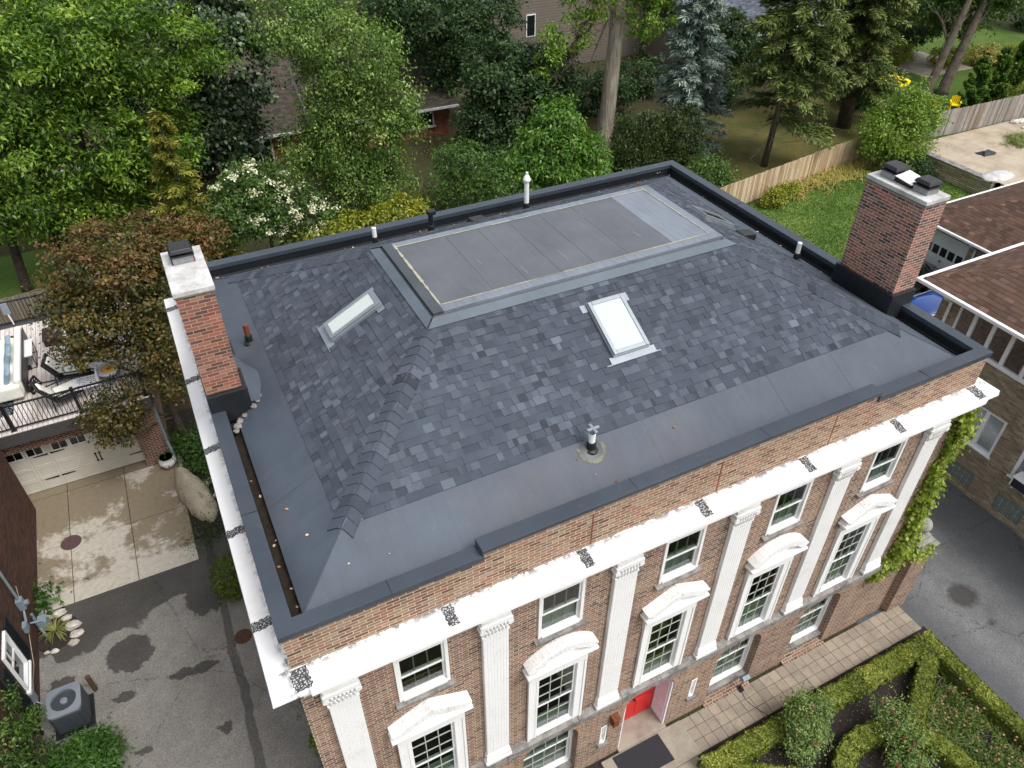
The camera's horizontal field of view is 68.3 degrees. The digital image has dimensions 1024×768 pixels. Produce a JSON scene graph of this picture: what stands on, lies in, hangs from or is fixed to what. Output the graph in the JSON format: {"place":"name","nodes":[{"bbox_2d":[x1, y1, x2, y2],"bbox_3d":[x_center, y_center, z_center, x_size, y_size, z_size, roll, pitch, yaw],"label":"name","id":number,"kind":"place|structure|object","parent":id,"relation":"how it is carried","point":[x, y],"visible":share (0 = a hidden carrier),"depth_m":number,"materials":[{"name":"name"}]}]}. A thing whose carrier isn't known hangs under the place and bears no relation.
{"place":"outdoors","nodes":[
{"label":"outdoors","id":0,"kind":"place"},
{"bbox_2d":[0,223,172,321],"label":"side lawn","id":1,"kind":"structure","parent":0,"point":[9,284],"depth_m":36.18,"materials":[{"name":"plant"}]},
{"bbox_2d":[0,0,114,292],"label":"locust tree","id":2,"kind":"object","parent":1,"relation":"on","point":[9,189],"visible":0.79,"depth_m":30.19,"materials":[{"name":"green plant"}]},
{"bbox_2d":[0,0,191,271],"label":"locust tree","id":3,"kind":"object","parent":1,"relation":"on","point":[60,23],"visible":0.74,"depth_m":30.87,"materials":[{"name":"green plant"}]},
{"bbox_2d":[53,0,257,271],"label":"locust tree","id":4,"kind":"object","parent":1,"relation":"on","point":[142,188],"visible":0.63,"depth_m":32.78,"materials":[{"name":"green plant"}]},
{"bbox_2d":[39,531,323,767],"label":"asphalt driveway","id":5,"kind":"structure","parent":0,"point":[168,664],"depth_m":19.95,"materials":[{"name":"asphalt"}]},
{"bbox_2d":[38,614,78,651],"bbox_3d":[-12.667,6.898,20.968,1.200,0.050,1.182,-18,42,-20],"label":"soil bed","id":6,"kind":"object","parent":5,"relation":"on","point":[47,645],"visible":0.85,"depth_m":20.78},
{"bbox_2d":[46,682,95,740],"bbox_3d":[-11.040,8.102,18.848,0.900,0.895,0.940,-18,42,-20],"label":"air conditioner","id":7,"kind":"object","parent":5,"relation":"on","point":[70,707],"visible":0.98,"depth_m":18.63,"materials":[{"name":"grey metal"}]},
{"bbox_2d":[205,552,242,605],"bbox_3d":[-8.023,5.593,21.825,1.526,1.596,1.531,-18,42,-20],"label":"round shrub","id":8,"kind":"object","parent":5,"relation":"on","point":[233,594],"visible":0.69,"depth_m":21.42,"materials":[{"name":"green plant"}]},
{"bbox_2d":[0,0,1023,767],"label":"ground","id":9,"kind":"structure","parent":0,"point":[422,166],"depth_m":46.32,"materials":[{"name":"plant"}]},
{"bbox_2d":[0,449,50,767],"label":"brick house","id":10,"kind":"structure","parent":9,"relation":"on","point":[19,650],"depth_m":20.23,"materials":[{"name":"brown brick"}]},
{"bbox_2d":[1,630,31,695],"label":"window","id":11,"kind":"structure","parent":10,"relation":"in","point":[12,657],"depth_m":18.68,"materials":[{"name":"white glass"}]},
{"bbox_2d":[0,679,67,767],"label":"wall vine","id":12,"kind":"object","parent":10,"relation":"attached to","point":[27,753],"depth_m":17.17,"materials":[{"name":"green plant"}]},
{"bbox_2d":[29,563,89,617],"bbox_3d":[-13.549,6.192,21.555,1.926,1.306,2.042,6,39,7],"label":"hosta plant","id":13,"kind":"object","parent":9,"relation":"on","point":[43,604],"visible":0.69,"depth_m":21.55,"materials":[{"name":"green plant"}]},
{"bbox_2d":[34,711,137,767],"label":"fern bush","id":14,"kind":"object","parent":9,"relation":"on","point":[91,750],"visible":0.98,"depth_m":17.91,"materials":[{"name":"green plant"}]},
{"bbox_2d":[0,292,174,494],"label":"brick garage","id":15,"kind":"structure","parent":9,"relation":"on","point":[41,448],"depth_m":24.68,"materials":[{"name":"brown brick"}]},
{"bbox_2d":[0,326,32,402],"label":"outdoor sofa","id":16,"kind":"object","parent":15,"relation":"on","point":[14,388],"visible":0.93,"depth_m":24.41,"materials":[{"name":"beige fabric"}]},
{"bbox_2d":[29,376,85,411],"bbox_3d":[-14.266,0.193,23.750,0.760,0.945,1.187,32,49,33],"label":"lounge chair","id":17,"kind":"object","parent":15,"relation":"on","point":[41,390],"visible":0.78,"depth_m":23.69,"materials":[{"name":"white fabric"}]},
{"bbox_2d":[40,353,89,385],"bbox_3d":[-14.513,-0.533,24.642,1.187,0.945,0.760,-11,40,-13],"label":"lounge chair","id":18,"kind":"object","parent":15,"relation":"on","point":[49,367],"visible":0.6,"depth_m":24.42,"materials":[{"name":"white fabric"}]},
{"bbox_2d":[5,425,144,494],"bbox_3d":[-14.951,2.458,24.630,5.080,2.285,0.127,-18,42,-20],"label":"garage door","id":19,"kind":"structure","parent":15,"relation":"in","point":[62,462],"depth_m":24.92,"materials":[{"name":"beige wood"}]},
{"bbox_2d":[0,245,216,323],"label":"wood fence","id":20,"kind":"object","parent":9,"relation":"on","point":[22,295],"visible":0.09,"depth_m":32.05,"materials":[{"name":"wood"}]},
{"bbox_2d":[28,460,198,614],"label":"concrete drive","id":21,"kind":"structure","parent":9,"relation":"on","point":[102,558],"depth_m":23.79,"materials":[{"name":"concrete"}]},
{"bbox_2d":[147,107,245,261],"bbox_3d":[-14.156,-8.070,33.190,3.975,8.182,4.540,-18,42,-20],"label":"golden cypress","id":22,"kind":"object","parent":9,"relation":"on","point":[173,165],"visible":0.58,"depth_m":32.16,"materials":[{"name":"green plant"}]},
{"bbox_2d":[128,0,286,192],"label":"linden tree","id":23,"kind":"object","parent":9,"relation":"on","point":[227,106],"visible":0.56,"depth_m":37.55,"materials":[{"name":"green plant"}]},
{"bbox_2d":[18,32,458,194],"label":"bungalow","id":24,"kind":"object","parent":9,"relation":"on","point":[436,103],"visible":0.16,"depth_m":46.27,"materials":[{"name":"brick"}]},
{"bbox_2d":[192,144,352,248],"bbox_3d":[-10.383,-7.159,33.184,7.105,6.661,4.212,-18,42,-20],"label":"flowering tree","id":25,"kind":"object","parent":9,"relation":"on","point":[248,214],"visible":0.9,"depth_m":31.79,"materials":[{"name":"green plant"}]},
{"bbox_2d":[236,0,439,217],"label":"birch tree","id":26,"kind":"object","parent":9,"relation":"on","point":[332,125],"visible":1,"depth_m":35.94,"materials":[{"name":"green plant"}]},
{"bbox_2d":[280,191,435,241],"bbox_3d":[-6.683,-6.135,33.697,6.905,4.276,3.387,-18,42,-20],"label":"leafy shrub","id":27,"kind":"object","parent":9,"relation":"on","point":[370,218],"visible":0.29,"depth_m":32.84,"materials":[{"name":"yellow plant"}]},
{"bbox_2d":[351,0,532,112],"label":"oak tree","id":28,"kind":"object","parent":9,"relation":"on","point":[446,30],"visible":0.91,"depth_m":45.73,"materials":[{"name":"green plant"}]},
{"bbox_2d":[414,128,534,211],"bbox_3d":[-2.180,-10.062,37.298,5.460,5.846,7.298,-18,42,-20],"label":"leafy shrub","id":29,"kind":"object","parent":9,"relation":"on","point":[479,187],"visible":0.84,"depth_m":35.14,"materials":[{"name":"green plant"}]},
{"bbox_2d":[0,0,1023,202],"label":"woodland","id":30,"kind":"object","parent":9,"relation":"on","point":[1019,22],"visible":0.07,"depth_m":68.57,"materials":[{"name":"green plant"}]},
{"bbox_2d":[445,28,594,183],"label":"dogwood tree","id":31,"kind":"object","parent":9,"relation":"on","point":[493,109],"visible":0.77,"depth_m":43.40,"materials":[{"name":"green plant"}]},
{"bbox_2d":[492,92,623,192],"bbox_3d":[2.219,-10.911,37.528,6.954,7.029,4.710,-28,47,-30],"label":"magnolia tree","id":32,"kind":"object","parent":9,"relation":"on","point":[549,166],"visible":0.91,"depth_m":36.12,"materials":[{"name":"green plant"}]},
{"bbox_2d":[160,160,999,767],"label":"brick house","id":33,"kind":"structure","parent":9,"relation":"on","point":[436,434],"depth_m":14.01,"materials":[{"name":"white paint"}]},
{"bbox_2d":[392,639,456,710],"bbox_3d":[-1.546,4.735,12.615,1.120,1.840,0.550,-18,42,-20],"label":"window","id":34,"kind":"structure","parent":33,"relation":"in","point":[414,664],"depth_m":12.70,"materials":[{"name":"white paint"}]},
{"bbox_2d":[387,690,473,767],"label":"window","id":35,"kind":"structure","parent":33,"relation":"in","point":[422,738],"depth_m":13.54,"materials":[{"name":"white paint"}]},
{"bbox_2d":[523,730,572,767],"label":"window","id":36,"kind":"structure","parent":33,"relation":"in","point":[556,752],"depth_m":17.54,"materials":[{"name":"white paint"}]},
{"bbox_2d":[533,578,587,647],"bbox_3d":[0.785,3.996,13.528,1.120,1.840,0.550,-18,42,-20],"label":"window","id":37,"kind":"structure","parent":33,"relation":"in","point":[553,607],"depth_m":13.60,"materials":[{"name":"white paint"}]},
{"bbox_2d":[522,631,598,741],"bbox_3d":[0.821,6.046,15.097,1.520,3.759,0.680,-18,42,-20],"label":"window","id":38,"kind":"structure","parent":33,"relation":"in","point":[545,672],"depth_m":14.81,"materials":[{"name":"white paint"}]},
{"bbox_2d":[624,686,654,719],"bbox_3d":[2.967,7.439,18.206,1.280,2.480,0.134,-18,42,-20],"label":"door","id":39,"kind":"structure","parent":33,"relation":"in","point":[643,700],"depth_m":18.72,"materials":[{"name":"red"}]},
{"bbox_2d":[632,580,709,687],"bbox_3d":[3.151,5.312,16.014,1.520,3.746,0.680,-18,42,-20],"label":"window","id":40,"kind":"structure","parent":33,"relation":"in","point":[657,616],"depth_m":15.73,"materials":[{"name":"white paint"}]},
{"bbox_2d":[654,525,707,591],"bbox_3d":[3.115,3.257,14.441,1.120,1.840,0.550,-18,42,-20],"label":"window","id":41,"kind":"structure","parent":33,"relation":"in","point":[679,551],"depth_m":14.49,"materials":[{"name":"white paint"}]},
{"bbox_2d":[706,635,754,694],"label":"window","id":42,"kind":"structure","parent":33,"relation":"in","point":[729,666],"depth_m":19.45,"materials":[{"name":"white paint"}]},
{"bbox_2d":[726,532,808,639],"bbox_3d":[5.490,4.565,16.927,1.520,3.759,0.680,-18,42,-20],"label":"window","id":43,"kind":"structure","parent":33,"relation":"in","point":[779,552],"depth_m":16.59,"materials":[{"name":"white paint"}]},
{"bbox_2d":[760,479,813,542],"bbox_3d":[5.455,2.514,15.358,1.120,1.840,0.550,-18,42,-20],"label":"window","id":44,"kind":"structure","parent":33,"relation":"in","point":[784,506],"depth_m":15.40,"materials":[{"name":"white paint"}]},
{"bbox_2d":[785,595,832,652],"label":"window","id":45,"kind":"structure","parent":33,"relation":"in","point":[806,629],"depth_m":20.38,"materials":[{"name":"white paint"}]},
{"bbox_2d":[811,494,897,596],"bbox_3d":[7.830,3.828,17.848,1.520,3.746,0.680,-18,42,-20],"label":"window","id":46,"kind":"structure","parent":33,"relation":"in","point":[868,511],"depth_m":17.51,"materials":[{"name":"white paint"}]},
{"bbox_2d":[854,438,908,498],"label":"window","id":47,"kind":"structure","parent":33,"relation":"in","point":[878,465],"depth_m":16.30,"materials":[{"name":"white paint"}]},
{"bbox_2d":[863,408,985,586],"bbox_3d":[10.138,3.432,18.765,2.400,8.151,1.179,-1,39,-2],"label":"ivy","id":48,"kind":"object","parent":33,"relation":"attached to","point":[962,428],"visible":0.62,"depth_m":17.87,"materials":[{"name":"green plant"}]},
{"bbox_2d":[569,64,639,117],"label":"garden shrub","id":49,"kind":"object","parent":9,"relation":"on","point":[596,88],"visible":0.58,"depth_m":51.69,"materials":[{"name":"green plant"}]},
{"bbox_2d":[524,0,685,151],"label":"tall tree","id":50,"kind":"object","parent":9,"relation":"on","point":[618,9],"visible":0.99,"depth_m":42.58,"materials":[{"name":"green plant"}]},
{"bbox_2d":[605,106,648,171],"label":"tall yew","id":51,"kind":"object","parent":9,"relation":"on","point":[626,159],"visible":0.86,"depth_m":43.45,"materials":[{"name":"green plant"}]},
{"bbox_2d":[619,44,668,101],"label":"garden shrub","id":52,"kind":"object","parent":9,"relation":"on","point":[646,83],"visible":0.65,"depth_m":54.22,"materials":[{"name":"green plant"}]},
{"bbox_2d":[601,707,701,767],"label":"landing","id":53,"kind":"object","parent":9,"relation":"on","point":[677,740],"visible":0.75,"depth_m":18.63,"materials":[{"name":"stone"}]},
{"bbox_2d":[612,734,674,767],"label":"doormat","id":54,"kind":"object","parent":53,"relation":"on","point":[652,752],"visible":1,"depth_m":18.28,"materials":[{"name":"black rubber"}]},
{"bbox_2d":[672,58,750,106],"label":"garden shrub","id":55,"kind":"object","parent":9,"relation":"on","point":[731,90],"visible":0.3,"depth_m":53.05,"materials":[{"name":"green plant"}]},
{"bbox_2d":[695,6,768,86],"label":"pear tree","id":56,"kind":"object","parent":9,"relation":"on","point":[735,32],"visible":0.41,"depth_m":55.18,"materials":[{"name":"green plant"}]},
{"bbox_2d":[847,73,953,172],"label":"border shrub","id":57,"kind":"object","parent":9,"relation":"on","point":[906,108],"visible":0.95,"depth_m":43.67,"materials":[{"name":"green plant"}]},
{"bbox_2d":[902,146,996,193],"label":"retaining wall","id":58,"kind":"structure","parent":9,"relation":"on","point":[964,177],"depth_m":43.33,"materials":[{"name":"stone"}]},
{"bbox_2d":[895,94,1023,139],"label":"wood fence","id":59,"kind":"object","parent":9,"relation":"on","point":[985,114],"visible":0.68,"depth_m":47.58,"materials":[{"name":"wood"}]},
{"bbox_2d":[916,242,1023,538],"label":"brick house","id":60,"kind":"structure","parent":9,"relation":"on","point":[982,302],"depth_m":23.28,"materials":[{"name":"brown brick"}]},
{"bbox_2d":[946,459,974,486],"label":"glass block window","id":61,"kind":"structure","parent":60,"relation":"in","point":[961,473],"depth_m":25.05,"materials":[{"name":"glass"}]},
{"bbox_2d":[963,406,1007,459],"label":"window","id":62,"kind":"structure","parent":60,"relation":"in","point":[990,430],"depth_m":23.80,"materials":[{"name":"white glass"}]},
{"bbox_2d":[952,307,1023,384],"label":"window","id":63,"kind":"structure","parent":60,"relation":"in","point":[1007,356],"depth_m":23.09,"materials":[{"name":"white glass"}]},
{"bbox_2d":[992,493,1023,523],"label":"glass block window","id":64,"kind":"structure","parent":60,"relation":"in","point":[1001,503],"depth_m":23.85,"materials":[{"name":"glass"}]},
{"bbox_2d":[429,0,643,66],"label":"house wall","id":65,"kind":"structure","parent":0,"point":[537,14],"depth_m":59.08,"materials":[{"name":"beige wood"}]},
{"bbox_2d":[167,408,1022,767],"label":"mulch ground","id":66,"kind":"structure","parent":0,"point":[847,718],"depth_m":19.15,"materials":[{"name":"soil"}]},
{"bbox_2d":[10,201,236,453],"bbox_3d":[-12.032,-1.276,24.490,5.264,8.492,7.051,10,40,12],"label":"bronze maple","id":67,"kind":"object","parent":66,"relation":"on","point":[144,321],"visible":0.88,"depth_m":22.96,"materials":[{"name":"brown plant"}]},
{"bbox_2d":[153,413,215,501],"bbox_3d":[-10.251,2.514,25.920,4.847,2.258,3.217,30,48,31],"label":"fern patch","id":68,"kind":"object","parent":66,"relation":"on","point":[183,448],"visible":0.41,"depth_m":25.74,"materials":[{"name":"green plant"}]},
{"bbox_2d":[163,473,225,566],"bbox_3d":[-9.771,4.311,24.152,2.685,1.368,3.921,-18,42,-20],"label":"ground creeper","id":69,"kind":"object","parent":66,"relation":"on","point":[212,534],"visible":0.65,"depth_m":23.57,"materials":[{"name":"green plant"}]},
{"bbox_2d":[174,467,217,522],"bbox_3d":[-10.326,3.470,24.518,0.896,0.894,2.570,-32,49,-33],"label":"boulder","id":70,"kind":"object","parent":66,"relation":"on","point":[185,478],"visible":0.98,"depth_m":24.26,"materials":[{"name":"beige stone"}]},
{"bbox_2d":[774,682,844,767],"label":"rose bush","id":71,"kind":"object","parent":66,"relation":"on","point":[801,711],"visible":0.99,"depth_m":18.16,"materials":[{"name":"green plant"}]},
{"bbox_2d":[696,630,1023,767],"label":"box hedge","id":72,"kind":"object","parent":66,"relation":"on","point":[927,655],"visible":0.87,"depth_m":18.86,"materials":[{"name":"green plant"}]},
{"bbox_2d":[866,685,945,767],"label":"rose bush","id":73,"kind":"object","parent":66,"relation":"on","point":[904,747],"visible":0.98,"depth_m":18.05,"materials":[{"name":"green plant"}]},
{"bbox_2d":[870,671,1023,767],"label":"perennial bed","id":74,"kind":"object","parent":66,"relation":"on","point":[941,723],"visible":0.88,"depth_m":18.76,"materials":[{"name":"green plant"}]},
{"bbox_2d":[639,0,855,64],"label":"slate roof house","id":75,"kind":"structure","parent":0,"point":[656,46],"depth_m":61.02,"materials":[{"name":"beige"}]},
{"bbox_2d":[606,96,916,199],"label":"back lawn","id":76,"kind":"structure","parent":0,"point":[742,125],"depth_m":49.24,"materials":[{"name":"plant"}]},
{"bbox_2d":[618,108,664,166],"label":"tall yew","id":77,"kind":"object","parent":76,"relation":"on","point":[646,157],"visible":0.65,"depth_m":43.52,"materials":[{"name":"green plant"}]},
{"bbox_2d":[640,108,676,165],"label":"tall yew","id":78,"kind":"object","parent":76,"relation":"on","point":[660,143],"visible":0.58,"depth_m":43.89,"materials":[{"name":"green plant"}]},
{"bbox_2d":[656,101,693,163],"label":"tall yew","id":79,"kind":"object","parent":76,"relation":"on","point":[678,116],"visible":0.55,"depth_m":43.99,"materials":[{"name":"green plant"}]},
{"bbox_2d":[671,99,710,165],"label":"tall yew","id":80,"kind":"object","parent":76,"relation":"on","point":[687,108],"visible":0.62,"depth_m":44.50,"materials":[{"name":"green plant"}]},
{"bbox_2d":[651,0,738,158],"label":"blue spruce","id":81,"kind":"object","parent":76,"relation":"on","point":[700,62],"visible":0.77,"depth_m":43.92,"materials":[{"name":"green plant"}]},
{"bbox_2d":[677,144,743,187],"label":"leafy shrub","id":82,"kind":"object","parent":76,"relation":"on","point":[716,174],"visible":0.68,"depth_m":41.31,"materials":[{"name":"green plant"}]},
{"bbox_2d":[717,0,854,167],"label":"norway spruce","id":83,"kind":"object","parent":76,"relation":"on","point":[807,42],"visible":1,"depth_m":41.68,"materials":[{"name":"green plant"}]},
{"bbox_2d":[720,132,879,202],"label":"wood fence","id":84,"kind":"object","parent":76,"relation":"on","point":[747,190],"visible":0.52,"depth_m":43.08,"materials":[{"name":"wood"}]},
{"bbox_2d":[791,0,922,128],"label":"norway spruce","id":85,"kind":"object","parent":76,"relation":"on","point":[877,15],"visible":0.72,"depth_m":46.82,"materials":[{"name":"green plant"}]},
{"bbox_2d":[680,606,920,751],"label":"paved path","id":86,"kind":"structure","parent":0,"point":[736,712],"depth_m":19.94,"materials":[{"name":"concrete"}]},
{"bbox_2d":[747,168,975,259],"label":"lawn","id":87,"kind":"structure","parent":0,"point":[832,213],"depth_m":41.00,"materials":[{"name":"plant"}]},
{"bbox_2d":[757,180,803,208],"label":"border shrub","id":88,"kind":"object","parent":87,"relation":"on","point":[781,194],"visible":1,"depth_m":41.38,"materials":[{"name":"yellow plant"}]},
{"bbox_2d":[784,152,881,202],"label":"ornamental grass","id":89,"kind":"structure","parent":87,"relation":"on","point":[851,167],"depth_m":44.29,"materials":[{"name":"plant"}]},
{"bbox_2d":[890,149,943,177],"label":"border shrub","id":90,"kind":"object","parent":87,"relation":"on","point":[923,162],"visible":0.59,"depth_m":44.29,"materials":[{"name":"green plant"}]},
{"bbox_2d":[786,24,1023,141],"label":"lawn","id":91,"kind":"structure","parent":0,"point":[1002,37],"depth_m":63.64,"materials":[{"name":"plant"}]},
{"bbox_2d":[840,0,951,55],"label":"maple tree","id":92,"kind":"object","parent":91,"relation":"on","point":[922,34],"visible":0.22,"depth_m":61.29,"materials":[{"name":"green plant"}]},
{"bbox_2d":[881,41,921,66],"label":"border bush","id":93,"kind":"object","parent":91,"relation":"on","point":[905,52],"visible":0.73,"depth_m":60.73,"materials":[{"name":"green plant"}]},
{"bbox_2d":[897,0,1007,96],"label":"leaning tree","id":94,"kind":"object","parent":91,"relation":"on","point":[937,8],"visible":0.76,"depth_m":54.58,"materials":[{"name":"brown plant"}]},
{"bbox_2d":[957,55,991,107],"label":"arborvitae","id":95,"kind":"object","parent":91,"relation":"on","point":[974,94],"visible":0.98,"depth_m":52.46,"materials":[{"name":"green plant"}]},
{"bbox_2d":[934,0,1023,95],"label":"stout tree","id":96,"kind":"object","parent":91,"relation":"on","point":[944,86],"visible":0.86,"depth_m":54.75,"materials":[{"name":"brown plant"}]},
{"bbox_2d":[964,41,1007,66],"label":"border bush","id":97,"kind":"object","parent":91,"relation":"on","point":[993,52],"visible":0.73,"depth_m":60.94,"materials":[{"name":"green plant"}]},
{"bbox_2d":[981,46,1014,102],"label":"arborvitae","id":98,"kind":"object","parent":91,"relation":"on","point":[1002,71],"visible":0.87,"depth_m":53.04,"materials":[{"name":"green plant"}]},
{"bbox_2d":[999,39,1023,97],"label":"arborvitae","id":99,"kind":"object","parent":91,"relation":"on","point":[1015,75],"visible":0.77,"depth_m":53.87,"materials":[{"name":"green plant"}]},
{"bbox_2d":[879,51,972,76],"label":"stone path","id":100,"kind":"structure","parent":0,"point":[919,66],"depth_m":61.16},
{"bbox_2d":[856,289,1023,720],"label":"side road","id":101,"kind":"structure","parent":0,"point":[964,601],"depth_m":21.99,"materials":[{"name":"asphalt"}]},
{"bbox_2d":[857,517,939,619],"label":"gate pier","id":102,"kind":"structure","parent":101,"relation":"on","point":[892,590],"depth_m":20.73,"materials":[{"name":"brick"}]},
{"bbox_2d":[911,290,942,316],"bbox_3d":[17.110,-2.692,31.512,4.450,1.688,2.200,-18,42,-20],"label":"parked car","id":103,"kind":"object","parent":101,"relation":"on","point":[929,301],"visible":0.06,"depth_m":31.12,"materials":[{"name":"blue paint"}]},
{"bbox_2d":[918,117,1023,188],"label":"sand terrace","id":104,"kind":"structure","parent":0,"point":[962,148],"depth_m":45.31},
{"bbox_2d":[981,170,1014,182],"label":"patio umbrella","id":105,"kind":"object","parent":104,"relation":"on","point":[997,176],"visible":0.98,"depth_m":42.02,"materials":[{"name":"fabric"}]},
{"bbox_2d":[924,180,1023,268],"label":"brick garage","id":106,"kind":"structure","parent":0,"point":[969,227],"depth_m":33.44,"materials":[{"name":"brown brick"}]},
{"bbox_2d":[924,230,969,268],"bbox_3d":[19.818,-5.836,34.916,0.190,2.280,2.240,-18,42,-20],"label":"garage door","id":107,"kind":"structure","parent":106,"relation":"in","point":[944,251],"depth_m":34.63,"materials":[{"name":"white metal"}]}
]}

